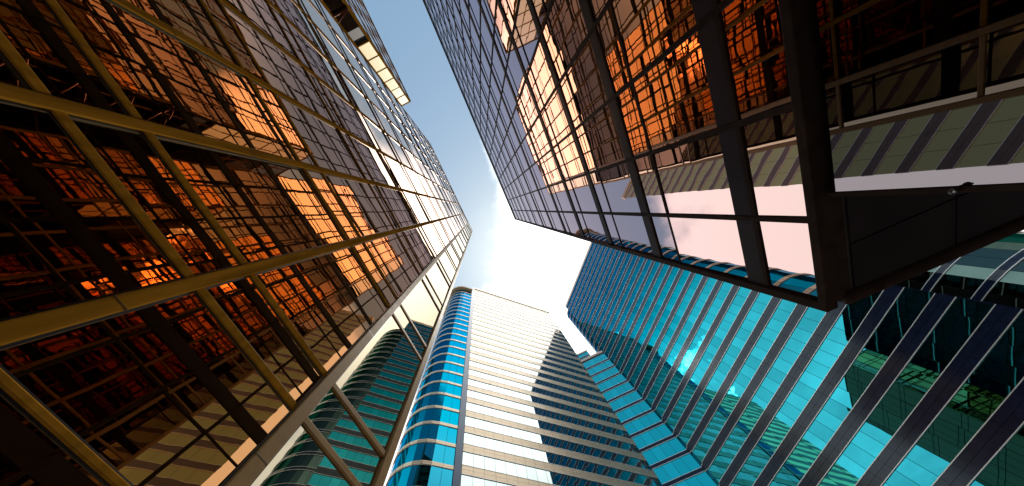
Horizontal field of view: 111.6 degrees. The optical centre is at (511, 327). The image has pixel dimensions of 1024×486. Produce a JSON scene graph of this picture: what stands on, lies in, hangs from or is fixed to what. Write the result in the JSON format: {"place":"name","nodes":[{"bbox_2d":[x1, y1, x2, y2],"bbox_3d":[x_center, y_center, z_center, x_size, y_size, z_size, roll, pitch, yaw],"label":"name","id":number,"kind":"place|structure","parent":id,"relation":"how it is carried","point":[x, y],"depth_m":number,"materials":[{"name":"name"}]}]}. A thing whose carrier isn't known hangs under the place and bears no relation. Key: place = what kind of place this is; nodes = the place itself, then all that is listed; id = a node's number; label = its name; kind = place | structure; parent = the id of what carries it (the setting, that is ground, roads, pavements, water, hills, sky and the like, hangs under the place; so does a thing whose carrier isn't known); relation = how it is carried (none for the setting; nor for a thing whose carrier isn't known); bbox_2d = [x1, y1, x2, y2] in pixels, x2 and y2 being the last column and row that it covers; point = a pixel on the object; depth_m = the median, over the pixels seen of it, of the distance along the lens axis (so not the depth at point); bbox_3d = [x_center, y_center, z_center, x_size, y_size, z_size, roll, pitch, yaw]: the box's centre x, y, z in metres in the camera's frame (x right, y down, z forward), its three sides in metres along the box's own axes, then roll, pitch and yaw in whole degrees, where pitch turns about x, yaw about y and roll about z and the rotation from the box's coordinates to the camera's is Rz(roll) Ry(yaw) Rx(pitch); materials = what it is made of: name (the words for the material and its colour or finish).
{"place":"outdoors","nodes":[
{"label":"outdoors","id":0,"kind":"place"},
{"bbox_2d":[0,0,471,485],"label":"gold tower","id":1,"kind":"structure","parent":0,"point":[235,235],"depth_m":3.67,"materials":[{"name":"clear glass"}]},
{"bbox_2d":[0,0,126,114],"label":"window pane","id":2,"kind":"structure","parent":1,"relation":"in","point":[30,26],"depth_m":2.98,"materials":[{"name":"brown glass"}]},
{"bbox_2d":[0,293,290,485],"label":"window pane","id":3,"kind":"structure","parent":1,"relation":"in","point":[161,392],"depth_m":2.58,"materials":[{"name":"brown glass"}]},
{"bbox_2d":[71,118,237,273],"bbox_3d":[-3.378,-1.222,3.411,0.001,0.800,1.607,-25,-71,4],"label":"window pane","id":4,"kind":"structure","parent":1,"relation":"in","point":[128,154],"depth_m":3.37,"materials":[{"name":"brown glass"}]},
{"bbox_2d":[56,0,295,159],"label":"window pane","id":5,"kind":"structure","parent":1,"relation":"in","point":[168,82],"depth_m":4.26,"materials":[{"name":"orange glass"}]},
{"bbox_2d":[203,0,264,81],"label":"window pane","id":6,"kind":"structure","parent":1,"relation":"in","point":[213,6],"depth_m":6.29,"materials":[{"name":"brown glass"}]},
{"bbox_2d":[157,138,345,261],"bbox_3d":[-3.556,-1.883,5.359,0.008,3.330,1.607,-25,-71,4],"label":"window pane","id":7,"kind":"structure","parent":1,"relation":"in","point":[266,209],"depth_m":4.77,"materials":[{"name":"brown glass"}]},
{"bbox_2d":[226,0,296,57],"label":"window pane","id":8,"kind":"structure","parent":1,"relation":"in","point":[258,11],"depth_m":8.28,"materials":[{"name":"brown glass"}]},
{"bbox_2d":[207,277,320,402],"bbox_3d":[-2.709,0.142,3.935,0.004,0.800,1.607,-24,-71,3],"label":"window pane","id":9,"kind":"structure","parent":1,"relation":"in","point":[242,302],"depth_m":3.90,"materials":[{"name":"brown glass"}]},
{"bbox_2d":[223,5,332,121],"bbox_3d":[-5.249,-5.935,8.207,0.001,3.330,1.607,-25,-71,3],"label":"window pane","id":10,"kind":"structure","parent":1,"relation":"in","point":[283,73],"depth_m":7.83,"materials":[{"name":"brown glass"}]},
{"bbox_2d":[253,82,314,164],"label":"window pane","id":11,"kind":"structure","parent":1,"relation":"in","point":[267,96],"depth_m":6.78,"materials":[{"name":"orange glass"}]},
{"bbox_2d":[270,5,310,69],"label":"window pane","id":12,"kind":"structure","parent":1,"relation":"in","point":[279,17],"depth_m":9.64,"materials":[{"name":"grey glass"}]},
{"bbox_2d":[275,0,326,56],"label":"window pane","id":13,"kind":"structure","parent":1,"relation":"in","point":[288,8],"depth_m":11.34,"materials":[{"name":"grey glass"}]},
{"bbox_2d":[286,21,350,102],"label":"window pane","id":14,"kind":"structure","parent":1,"relation":"in","point":[321,67],"depth_m":11.30,"materials":[{"name":"grey glass"}]},
{"bbox_2d":[278,96,363,177],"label":"window pane","id":15,"kind":"structure","parent":1,"relation":"in","point":[324,141],"depth_m":8.37,"materials":[{"name":"grey glass"}]},
{"bbox_2d":[257,248,386,370],"bbox_3d":[-2.887,-0.520,5.883,0.003,3.330,1.607,-25,-71,4],"label":"window pane","id":16,"kind":"structure","parent":1,"relation":"in","point":[329,299],"depth_m":5.34,"materials":[{"name":"glass"}]},
{"bbox_2d":[302,0,342,53],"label":"window pane","id":17,"kind":"structure","parent":1,"relation":"in","point":[316,17],"depth_m":14.47,"materials":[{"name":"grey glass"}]},
{"bbox_2d":[307,71,342,127],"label":"window pane","id":18,"kind":"structure","parent":1,"relation":"in","point":[317,85],"depth_m":10.17,"materials":[{"name":"grey glass"}]},
{"bbox_2d":[307,171,357,238],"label":"window pane","id":19,"kind":"structure","parent":1,"relation":"in","point":[317,178],"depth_m":7.31,"materials":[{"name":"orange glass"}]},
{"bbox_2d":[318,0,352,51],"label":"window pane","id":20,"kind":"structure","parent":1,"relation":"in","point":[334,24],"depth_m":17.72,"materials":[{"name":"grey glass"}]},
{"bbox_2d":[317,29,360,89],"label":"window pane","id":21,"kind":"structure","parent":1,"relation":"in","point":[341,63],"depth_m":14.76,"materials":[{"name":"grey glass"}]},
{"bbox_2d":[308,388,381,485],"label":"window pane","id":22,"kind":"structure","parent":1,"relation":"in","point":[332,419],"depth_m":4.41,"materials":[{"name":"teal glass"}]},
{"bbox_2d":[320,82,374,146],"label":"window pane","id":23,"kind":"structure","parent":1,"relation":"in","point":[349,117],"depth_m":11.89,"materials":[{"name":"grey glass"}]},
{"bbox_2d":[336,35,369,84],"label":"window pane","id":24,"kind":"structure","parent":1,"relation":"in","point":[352,59],"depth_m":18.26,"materials":[{"name":"grey glass"}]},
{"bbox_2d":[341,132,372,180],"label":"window pane","id":25,"kind":"structure","parent":1,"relation":"in","point":[345,136],"depth_m":10.70,"materials":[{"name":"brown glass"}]},
{"bbox_2d":[325,175,392,235],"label":"window pane","id":26,"kind":"structure","parent":1,"relation":"in","point":[358,199],"depth_m":8.93,"materials":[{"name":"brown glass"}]},
{"bbox_2d":[341,74,378,125],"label":"window pane","id":27,"kind":"structure","parent":1,"relation":"in","point":[363,105],"depth_m":15.27,"materials":[{"name":"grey glass"}]},
{"bbox_2d":[251,223,471,485],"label":"window pane","id":28,"kind":"structure","parent":1,"relation":"in","point":[301,461],"depth_m":3.61,"materials":[{"name":"teal glass"}]},
{"bbox_2d":[355,71,383,112],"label":"window pane","id":29,"kind":"structure","parent":1,"relation":"in","point":[369,92],"depth_m":18.79,"materials":[{"name":"grey glass"}]},
{"bbox_2d":[350,136,395,186],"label":"window pane","id":30,"kind":"structure","parent":1,"relation":"in","point":[370,157],"depth_m":12.37,"materials":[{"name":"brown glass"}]},
{"bbox_2d":[354,244,394,304],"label":"window pane","id":31,"kind":"structure","parent":1,"relation":"in","point":[360,249],"depth_m":7.83,"materials":[{"name":"orange glass"}]},
{"bbox_2d":[336,315,420,450],"bbox_3d":[-2.263,0.752,6.372,0.009,3.330,1.390,-25,-71,4],"label":"window pane","id":32,"kind":"structure","parent":1,"relation":"in","point":[377,384],"depth_m":5.89,"materials":[{"name":"teal glass"}]},
{"bbox_2d":[364,117,396,159],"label":"window pane","id":33,"kind":"structure","parent":1,"relation":"in","point":[378,134],"depth_m":15.77,"materials":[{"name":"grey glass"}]},
{"bbox_2d":[371,185,398,228],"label":"window pane","id":34,"kind":"structure","parent":1,"relation":"in","point":[374,188],"depth_m":11.23,"materials":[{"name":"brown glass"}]},
{"bbox_2d":[372,104,397,140],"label":"window pane","id":35,"kind":"structure","parent":1,"relation":"in","point":[383,119],"depth_m":19.23,"materials":[{"name":"grey glass"}]},
{"bbox_2d":[366,233,418,296],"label":"window pane","id":36,"kind":"structure","parent":1,"relation":"in","point":[389,252],"depth_m":9.51,"materials":[{"name":"orange glass"}]},
{"bbox_2d":[378,186,415,226],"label":"window pane","id":37,"kind":"structure","parent":1,"relation":"in","point":[393,198],"depth_m":12.94,"materials":[{"name":"grey glass"}]},
{"bbox_2d":[385,156,413,190],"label":"window pane","id":38,"kind":"structure","parent":1,"relation":"in","point":[396,168],"depth_m":16.41,"materials":[{"name":"white glass"}]},
{"bbox_2d":[389,137,411,168],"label":"window pane","id":39,"kind":"structure","parent":1,"relation":"in","point":[397,147],"depth_m":19.73,"materials":[{"name":"white glass"}]},
{"bbox_2d":[394,306,425,357],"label":"window pane","id":40,"kind":"structure","parent":1,"relation":"in","point":[399,313],"depth_m":8.35,"materials":[{"name":"teal glass"}]},
{"bbox_2d":[398,232,421,272],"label":"window pane","id":41,"kind":"structure","parent":1,"relation":"in","point":[401,236],"depth_m":11.76,"materials":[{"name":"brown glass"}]},
{"bbox_2d":[405,167,425,194],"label":"window pane","id":42,"kind":"structure","parent":1,"relation":"in","point":[412,175],"depth_m":20.40,"materials":[{"name":"white glass"}]},
{"bbox_2d":[403,191,428,222],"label":"window pane","id":43,"kind":"structure","parent":1,"relation":"in","point":[412,198],"depth_m":16.80,"materials":[{"name":"white glass"}]},
{"bbox_2d":[403,228,433,268],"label":"window pane","id":44,"kind":"structure","parent":1,"relation":"in","point":[414,237],"depth_m":13.46,"materials":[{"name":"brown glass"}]},
{"bbox_2d":[402,280,439,344],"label":"window pane","id":45,"kind":"structure","parent":1,"relation":"in","point":[419,305],"depth_m":9.98,"materials":[{"name":"white glass"}]},
{"bbox_2d":[420,196,437,219],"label":"window pane","id":46,"kind":"structure","parent":1,"relation":"in","point":[425,200],"depth_m":20.87,"materials":[{"name":"white glass"}]},
{"bbox_2d":[422,224,442,253],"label":"window pane","id":47,"kind":"structure","parent":1,"relation":"in","point":[429,230],"depth_m":17.50,"materials":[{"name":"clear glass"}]},
{"bbox_2d":[426,263,448,302],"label":"window pane","id":48,"kind":"structure","parent":1,"relation":"in","point":[435,275],"depth_m":13.98,"materials":[{"name":"white glass"}]},
{"bbox_2d":[434,221,449,245],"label":"window pane","id":49,"kind":"structure","parent":1,"relation":"in","point":[438,226],"depth_m":21.40,"materials":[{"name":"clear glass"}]},
{"bbox_2d":[439,252,455,281],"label":"window pane","id":50,"kind":"structure","parent":1,"relation":"in","point":[444,259],"depth_m":18.01,"materials":[{"name":"white glass"}]},
{"bbox_2d":[321,0,410,105],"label":"gold tower","id":51,"kind":"structure","parent":0,"point":[354,20],"depth_m":31.71,"materials":[{"name":"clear glass"}]},
{"bbox_2d":[358,42,377,59],"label":"end window","id":52,"kind":"structure","parent":51,"relation":"in","point":[367,49],"depth_m":30.81,"materials":[{"name":"beige glass"}]},
{"bbox_2d":[369,56,385,71],"bbox_3d":[-12.971,-25.424,33.643,1.050,2.733,0.007,-25,-71,3],"label":"end window","id":53,"kind":"structure","parent":51,"relation":"in","point":[377,63],"depth_m":33.55,"materials":[{"name":"beige glass"}]},
{"bbox_2d":[348,0,408,97],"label":"window pane","id":54,"kind":"structure","parent":51,"relation":"in","point":[395,73],"depth_m":39.95,"materials":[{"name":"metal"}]},
{"bbox_2d":[385,286,662,485],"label":"banded tower","id":55,"kind":"structure","parent":0,"point":[509,393],"depth_m":55.20,"materials":[{"name":"blue glass"}]},
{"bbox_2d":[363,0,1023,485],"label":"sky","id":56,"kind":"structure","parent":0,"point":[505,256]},
{"bbox_2d":[423,0,1023,311],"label":"bronze tower","id":57,"kind":"structure","parent":0,"point":[824,155],"depth_m":5.46,"materials":[{"name":"brown metal"}]},
{"bbox_2d":[469,0,479,28],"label":"window pane","id":58,"kind":"structure","parent":57,"relation":"in","point":[475,7],"depth_m":19.83,"materials":[{"name":"blue glass"}]},
{"bbox_2d":[470,19,479,56],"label":"window pane","id":59,"kind":"structure","parent":57,"relation":"in","point":[473,33],"depth_m":23.36,"materials":[{"name":"blue glass"}]},
{"bbox_2d":[481,12,491,57],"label":"window pane","id":60,"kind":"structure","parent":57,"relation":"in","point":[486,36],"depth_m":19.97,"materials":[{"name":"blue glass"}]},
{"bbox_2d":[484,0,494,25],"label":"window pane","id":61,"kind":"structure","parent":57,"relation":"in","point":[490,4],"depth_m":16.74,"materials":[{"name":"beige glass"}]},
{"bbox_2d":[492,44,503,85],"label":"window pane","id":62,"kind":"structure","parent":57,"relation":"in","point":[495,59],"depth_m":20.49,"materials":[{"name":"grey glass"}]},
{"bbox_2d":[495,4,510,60],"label":"window pane","id":63,"kind":"structure","parent":57,"relation":"in","point":[500,28],"depth_m":16.57,"materials":[{"name":"beige glass"}]},
{"bbox_2d":[500,0,512,32],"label":"window pane","id":64,"kind":"structure","parent":57,"relation":"in","point":[507,13],"depth_m":14.62,"materials":[{"name":"beige glass"}]},
{"bbox_2d":[503,76,515,113],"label":"window pane","id":65,"kind":"structure","parent":57,"relation":"in","point":[506,88],"depth_m":21.01,"materials":[{"name":"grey glass"}]},
{"bbox_2d":[508,44,524,92],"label":"window pane","id":66,"kind":"structure","parent":57,"relation":"in","point":[513,64],"depth_m":17.10,"materials":[{"name":"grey glass"}]},
{"bbox_2d":[513,107,526,139],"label":"window pane","id":67,"kind":"structure","parent":57,"relation":"in","point":[518,120],"depth_m":21.57,"materials":[{"name":"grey glass"}]},
{"bbox_2d":[513,28,528,72],"label":"window pane","id":68,"kind":"structure","parent":57,"relation":"in","point":[515,35],"depth_m":15.03,"materials":[{"name":"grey glass"}]},
{"bbox_2d":[515,0,537,63],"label":"window pane","id":69,"kind":"structure","parent":57,"relation":"in","point":[525,25],"depth_m":13.19,"materials":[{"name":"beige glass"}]},
{"bbox_2d":[520,81,537,124],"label":"window pane","id":70,"kind":"structure","parent":57,"relation":"in","point":[528,104],"depth_m":17.59,"materials":[{"name":"beige glass"}]},
{"bbox_2d":[523,135,536,164],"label":"window pane","id":71,"kind":"structure","parent":57,"relation":"in","point":[527,144],"depth_m":22.10,"materials":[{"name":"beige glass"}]},
{"bbox_2d":[527,71,542,110],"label":"window pane","id":72,"kind":"structure","parent":57,"relation":"in","point":[530,77],"depth_m":15.57,"materials":[{"name":"beige glass"}]},
{"bbox_2d":[532,0,545,28],"label":"window pane","id":73,"kind":"structure","parent":57,"relation":"in","point":[538,5],"depth_m":11.33,"materials":[{"name":"brown glass"}]},
{"bbox_2d":[532,162,546,187],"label":"window pane","id":74,"kind":"structure","parent":57,"relation":"in","point":[536,168],"depth_m":22.61,"materials":[{"name":"grey glass"}]},
{"bbox_2d":[532,118,549,155],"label":"window pane","id":75,"kind":"structure","parent":57,"relation":"in","point":[537,129],"depth_m":18.16,"materials":[{"name":"beige glass"}]},
{"bbox_2d":[531,42,554,103],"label":"window pane","id":76,"kind":"structure","parent":57,"relation":"in","point":[541,72],"depth_m":13.67,"materials":[{"name":"beige glass"}]},
{"bbox_2d":[541,110,555,146],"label":"window pane","id":77,"kind":"structure","parent":57,"relation":"in","point":[543,114],"depth_m":16.09,"materials":[{"name":"beige glass"}]},
{"bbox_2d":[541,188,555,210],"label":"window pane","id":78,"kind":"structure","parent":57,"relation":"in","point":[546,194],"depth_m":23.14,"materials":[{"name":"grey glass"}]},
{"bbox_2d":[543,152,561,183],"label":"window pane","id":79,"kind":"structure","parent":57,"relation":"in","point":[549,161],"depth_m":18.69,"materials":[{"name":"beige glass"}]},
{"bbox_2d":[543,19,563,79],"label":"window pane","id":80,"kind":"structure","parent":57,"relation":"in","point":[547,33],"depth_m":11.65,"materials":[{"name":"beige glass"}]},
{"bbox_2d":[545,90,569,142],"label":"window pane","id":81,"kind":"structure","parent":57,"relation":"in","point":[554,109],"depth_m":14.20,"materials":[{"name":"beige glass"}]},
{"bbox_2d":[553,147,568,179],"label":"window pane","id":82,"kind":"structure","parent":57,"relation":"in","point":[558,156],"depth_m":16.61,"materials":[{"name":"beige glass"}]},
{"bbox_2d":[553,183,571,210],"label":"window pane","id":83,"kind":"structure","parent":57,"relation":"in","point":[559,189],"depth_m":19.21,"materials":[{"name":"grey glass"}]},
{"bbox_2d":[548,0,587,68],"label":"window pane","id":84,"kind":"structure","parent":57,"relation":"in","point":[565,17],"depth_m":9.97,"materials":[{"name":"brown glass"}]},
{"bbox_2d":[560,75,580,127],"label":"window pane","id":85,"kind":"structure","parent":57,"relation":"in","point":[564,85],"depth_m":12.17,"materials":[{"name":"beige glass"}]},
{"bbox_2d":[558,135,583,177],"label":"window pane","id":86,"kind":"structure","parent":57,"relation":"in","point":[569,153],"depth_m":14.75,"materials":[{"name":"beige glass"}]},
{"bbox_2d":[563,213,580,235],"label":"window pane","id":87,"kind":"structure","parent":57,"relation":"in","point":[570,219],"depth_m":19.68,"materials":[{"name":"grey glass"}]},
{"bbox_2d":[571,176,596,211],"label":"window pane","id":88,"kind":"structure","parent":57,"relation":"in","point":[580,185],"depth_m":15.27,"materials":[{"name":"grey glass"}]},
{"bbox_2d":[576,126,595,171],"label":"window pane","id":89,"kind":"structure","parent":57,"relation":"in","point":[580,133],"depth_m":12.70,"materials":[{"name":"beige glass"}]},
{"bbox_2d":[567,39,606,120],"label":"window pane","id":90,"kind":"structure","parent":57,"relation":"in","point":[584,76],"depth_m":10.25,"materials":[{"name":"brown glass"}]},
{"bbox_2d":[582,214,607,242],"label":"window pane","id":91,"kind":"structure","parent":57,"relation":"in","point":[593,223],"depth_m":15.77,"materials":[{"name":"grey glass"}]},
{"bbox_2d":[589,0,607,20],"label":"window pane","id":92,"kind":"structure","parent":57,"relation":"in","point":[596,6],"depth_m":8.12,"materials":[{"name":"brown glass"}]},
{"bbox_2d":[590,172,609,211],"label":"window pane","id":93,"kind":"structure","parent":57,"relation":"in","point":[595,179],"depth_m":13.24,"materials":[{"name":"grey glass"}]},
{"bbox_2d":[583,104,624,168],"label":"window pane","id":94,"kind":"structure","parent":57,"relation":"in","point":[601,131],"depth_m":10.80,"materials":[{"name":"brown glass"}]},
{"bbox_2d":[596,6,629,92],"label":"window pane","id":95,"kind":"structure","parent":57,"relation":"in","point":[606,29],"depth_m":8.26,"materials":[{"name":"brown glass"}]},
{"bbox_2d":[604,215,621,246],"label":"window pane","id":96,"kind":"structure","parent":57,"relation":"in","point":[608,218],"depth_m":13.72,"materials":[{"name":"grey glass"}]},
{"bbox_2d":[599,163,640,212],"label":"window pane","id":97,"kind":"structure","parent":57,"relation":"in","point":[616,181],"depth_m":11.33,"materials":[{"name":"grey glass"}]},
{"bbox_2d":[617,86,648,156],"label":"window pane","id":98,"kind":"structure","parent":57,"relation":"in","point":[626,100],"depth_m":8.79,"materials":[{"name":"orange glass"}]},
{"bbox_2d":[613,215,652,254],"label":"window pane","id":99,"kind":"structure","parent":57,"relation":"in","point":[632,232],"depth_m":11.84,"materials":[{"name":"grey glass"}]},
{"bbox_2d":[635,155,665,212],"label":"window pane","id":100,"kind":"structure","parent":57,"relation":"in","point":[644,165],"depth_m":9.32,"materials":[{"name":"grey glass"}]},
{"bbox_2d":[612,0,695,77],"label":"window pane","id":101,"kind":"structure","parent":57,"relation":"in","point":[647,28],"depth_m":6.74,"materials":[{"name":"orange glass"}]},
{"bbox_2d":[651,217,678,261],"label":"window pane","id":102,"kind":"structure","parent":57,"relation":"in","point":[661,226],"depth_m":9.81,"materials":[{"name":"grey glass"}]},
{"bbox_2d":[633,32,716,149],"bbox_3d":[3.209,-4.579,7.090,0.008,2.560,1.607,-24,-71,3],"label":"window pane","id":103,"kind":"structure","parent":57,"relation":"in","point":[674,97],"depth_m":6.79,"materials":[{"name":"orange glass"}]},
{"bbox_2d":[653,134,734,214],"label":"window pane","id":104,"kind":"structure","parent":57,"relation":"in","point":[692,175],"depth_m":7.33,"materials":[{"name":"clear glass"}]},
{"bbox_2d":[669,218,747,279],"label":"window pane","id":105,"kind":"structure","parent":57,"relation":"in","point":[708,244],"depth_m":7.86,"materials":[{"name":"pink glass"}]},
{"bbox_2d":[720,0,790,119],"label":"window pane","id":106,"kind":"structure","parent":57,"relation":"in","point":[752,29],"depth_m":4.87,"materials":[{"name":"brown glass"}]},
{"bbox_2d":[741,110,806,216],"bbox_3d":[4.062,-2.457,5.408,0.001,1.120,1.607,-24,-71,3],"label":"window pane","id":107,"kind":"structure","parent":57,"relation":"in","point":[770,143],"depth_m":5.36,"materials":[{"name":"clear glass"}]},
{"bbox_2d":[758,221,817,298],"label":"window pane","id":108,"kind":"structure","parent":57,"relation":"in","point":[786,246],"depth_m":5.86,"materials":[{"name":"pink glass"}]},
{"bbox_2d":[565,231,1023,485],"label":"banded tower","id":109,"kind":"structure","parent":0,"point":[702,380],"depth_m":37.88,"materials":[{"name":"teal glass"}]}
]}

